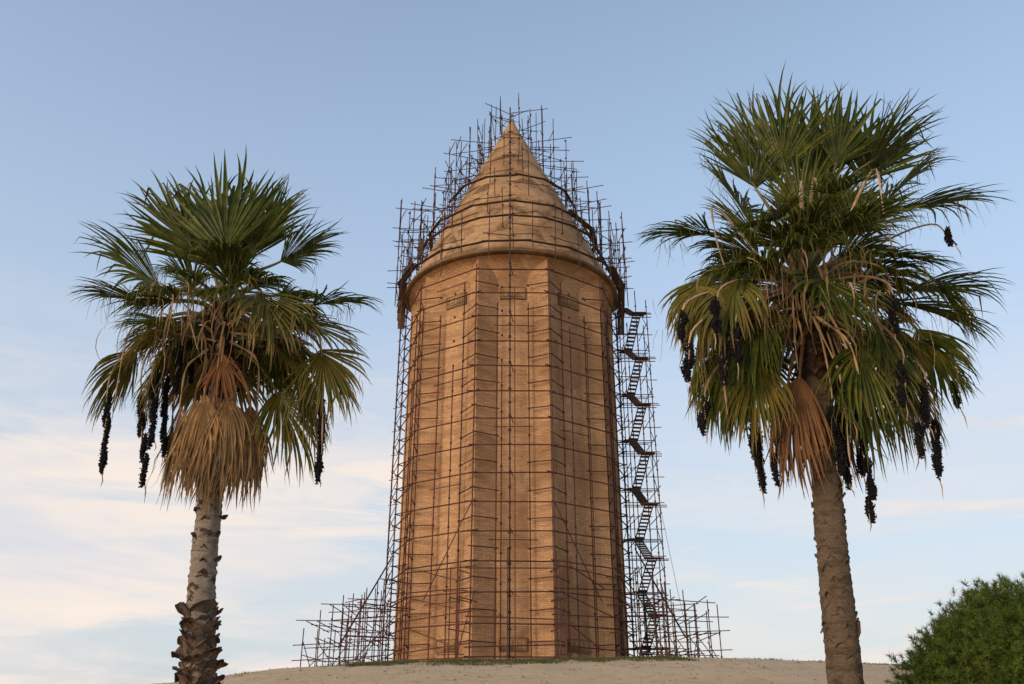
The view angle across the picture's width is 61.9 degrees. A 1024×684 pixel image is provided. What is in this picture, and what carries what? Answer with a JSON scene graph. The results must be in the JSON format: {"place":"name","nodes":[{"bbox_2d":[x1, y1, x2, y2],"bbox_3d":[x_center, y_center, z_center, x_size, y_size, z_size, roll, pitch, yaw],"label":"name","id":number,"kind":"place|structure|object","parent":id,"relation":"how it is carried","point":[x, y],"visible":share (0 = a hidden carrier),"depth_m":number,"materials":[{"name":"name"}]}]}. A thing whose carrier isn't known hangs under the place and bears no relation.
{"place":"outdoors","nodes":[
{"label":"outdoors","id":0,"kind":"place"},
{"bbox_2d":[0,0,1023,683],"label":"sky","id":1,"kind":"structure","parent":0,"point":[360,102],"materials":[{"name":"blue"}]},
{"bbox_2d":[157,656,911,683],"bbox_3d":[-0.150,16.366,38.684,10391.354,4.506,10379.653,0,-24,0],"label":"ground","id":2,"kind":"structure","parent":0,"point":[707,673],"depth_m":35.00,"materials":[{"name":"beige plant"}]},
{"bbox_2d":[68,148,381,683],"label":"fan palm","id":3,"kind":"object","parent":2,"relation":"on","point":[216,440],"visible":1,"depth_m":13.54,"materials":[{"name":"green plant"}]},
{"bbox_2d":[291,556,394,666],"bbox_3d":[-11.906,20.501,62.742,6.464,9.264,8.378,0,-24,0],"label":"base scaffolding","id":4,"kind":"object","parent":2,"relation":"on","point":[339,646],"visible":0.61,"depth_m":61.31,"materials":[{"name":"brown metal"}]},
{"bbox_2d":[342,578,414,663],"bbox_3d":[-8.739,18.935,56.639,4.683,6.457,2.753,19,-30,-37],"label":"buttress scaffolding","id":5,"kind":"object","parent":2,"relation":"on","point":[358,629],"visible":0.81,"depth_m":56.30,"materials":[{"name":"brown metal"}]},
{"bbox_2d":[437,563,476,659],"bbox_3d":[-2.756,17.151,53.360,2.081,6.509,3.788,-13,-27,28],"label":"buttress scaffolding","id":6,"kind":"object","parent":2,"relation":"on","point":[457,630],"visible":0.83,"depth_m":52.62,"materials":[{"name":"brown metal"}]},
{"bbox_2d":[381,107,638,660],"bbox_3d":[-0.082,4.552,69.695,18.417,43.108,17.921,16,-29,-33],"label":"shaft scaffolding","id":7,"kind":"object","parent":2,"relation":"on","point":[615,512],"visible":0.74,"depth_m":61.14,"materials":[{"name":"brown metal"}]},
{"bbox_2d":[393,119,628,661],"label":"brick tower","id":8,"kind":"structure","parent":2,"relation":"on","point":[524,255],"depth_m":62.23,"materials":[{"name":"brown brick"}]},
{"bbox_2d":[387,93,634,333],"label":"roof scaffolding","id":9,"kind":"object","parent":8,"relation":"on","point":[611,269],"visible":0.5,"depth_m":73.39,"materials":[{"name":"brown metal"}]},
{"bbox_2d":[152,657,894,683],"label":"pebbles","id":10,"kind":"object","parent":2,"relation":"on","point":[563,673],"visible":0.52,"depth_m":35.13,"materials":[{"name":"stone"}]},
{"bbox_2d":[549,551,574,658],"bbox_3d":[2.841,17.050,54.411,1.448,7.300,2.078,18,-29,-35],"label":"buttress scaffolding","id":11,"kind":"object","parent":2,"relation":"on","point":[560,623],"visible":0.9,"depth_m":54.02,"materials":[{"name":"brown metal"}]},
{"bbox_2d":[606,569,670,655],"bbox_3d":[8.464,18.585,57.065,4.193,6.527,2.526,-15,-28,30],"label":"buttress scaffolding","id":12,"kind":"object","parent":2,"relation":"on","point":[658,604],"visible":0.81,"depth_m":56.62,"materials":[{"name":"brown metal"}]},
{"bbox_2d":[608,291,673,656],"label":"scaffold stair","id":13,"kind":"object","parent":2,"relation":"on","point":[636,490],"visible":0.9,"depth_m":66.61,"materials":[{"name":"rusty steel"},{"name":"dark metal"}]},
{"bbox_2d":[648,446,691,654],"bbox_3d":[11.837,15.726,63.691,2.420,16.956,0.032,3,-24,-6],"label":"guy wire","id":14,"kind":"object","parent":13,"relation":"attached to","point":[669,552],"visible":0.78,"depth_m":63.55,"materials":[{"name":"metal"}]},
{"bbox_2d":[629,550,732,657],"bbox_3d":[12.025,19.919,63.009,6.237,9.100,8.387,0,-24,0],"label":"base scaffolding","id":15,"kind":"object","parent":2,"relation":"on","point":[676,640],"visible":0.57,"depth_m":60.03,"materials":[{"name":"brown metal"}]},
{"bbox_2d":[634,61,1017,683],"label":"fan palm","id":16,"kind":"object","parent":2,"relation":"on","point":[739,329],"visible":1,"depth_m":12.66,"materials":[{"name":"green plant"}]},
{"bbox_2d":[884,570,1023,683],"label":"bush","id":17,"kind":"object","parent":2,"relation":"on","point":[978,638],"visible":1,"depth_m":11.84,"materials":[{"name":"green plant"}]},
{"bbox_2d":[320,654,904,666],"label":"grass","id":18,"kind":"structure","parent":0,"point":[537,660],"depth_m":40.41,"materials":[{"name":"green plant"}]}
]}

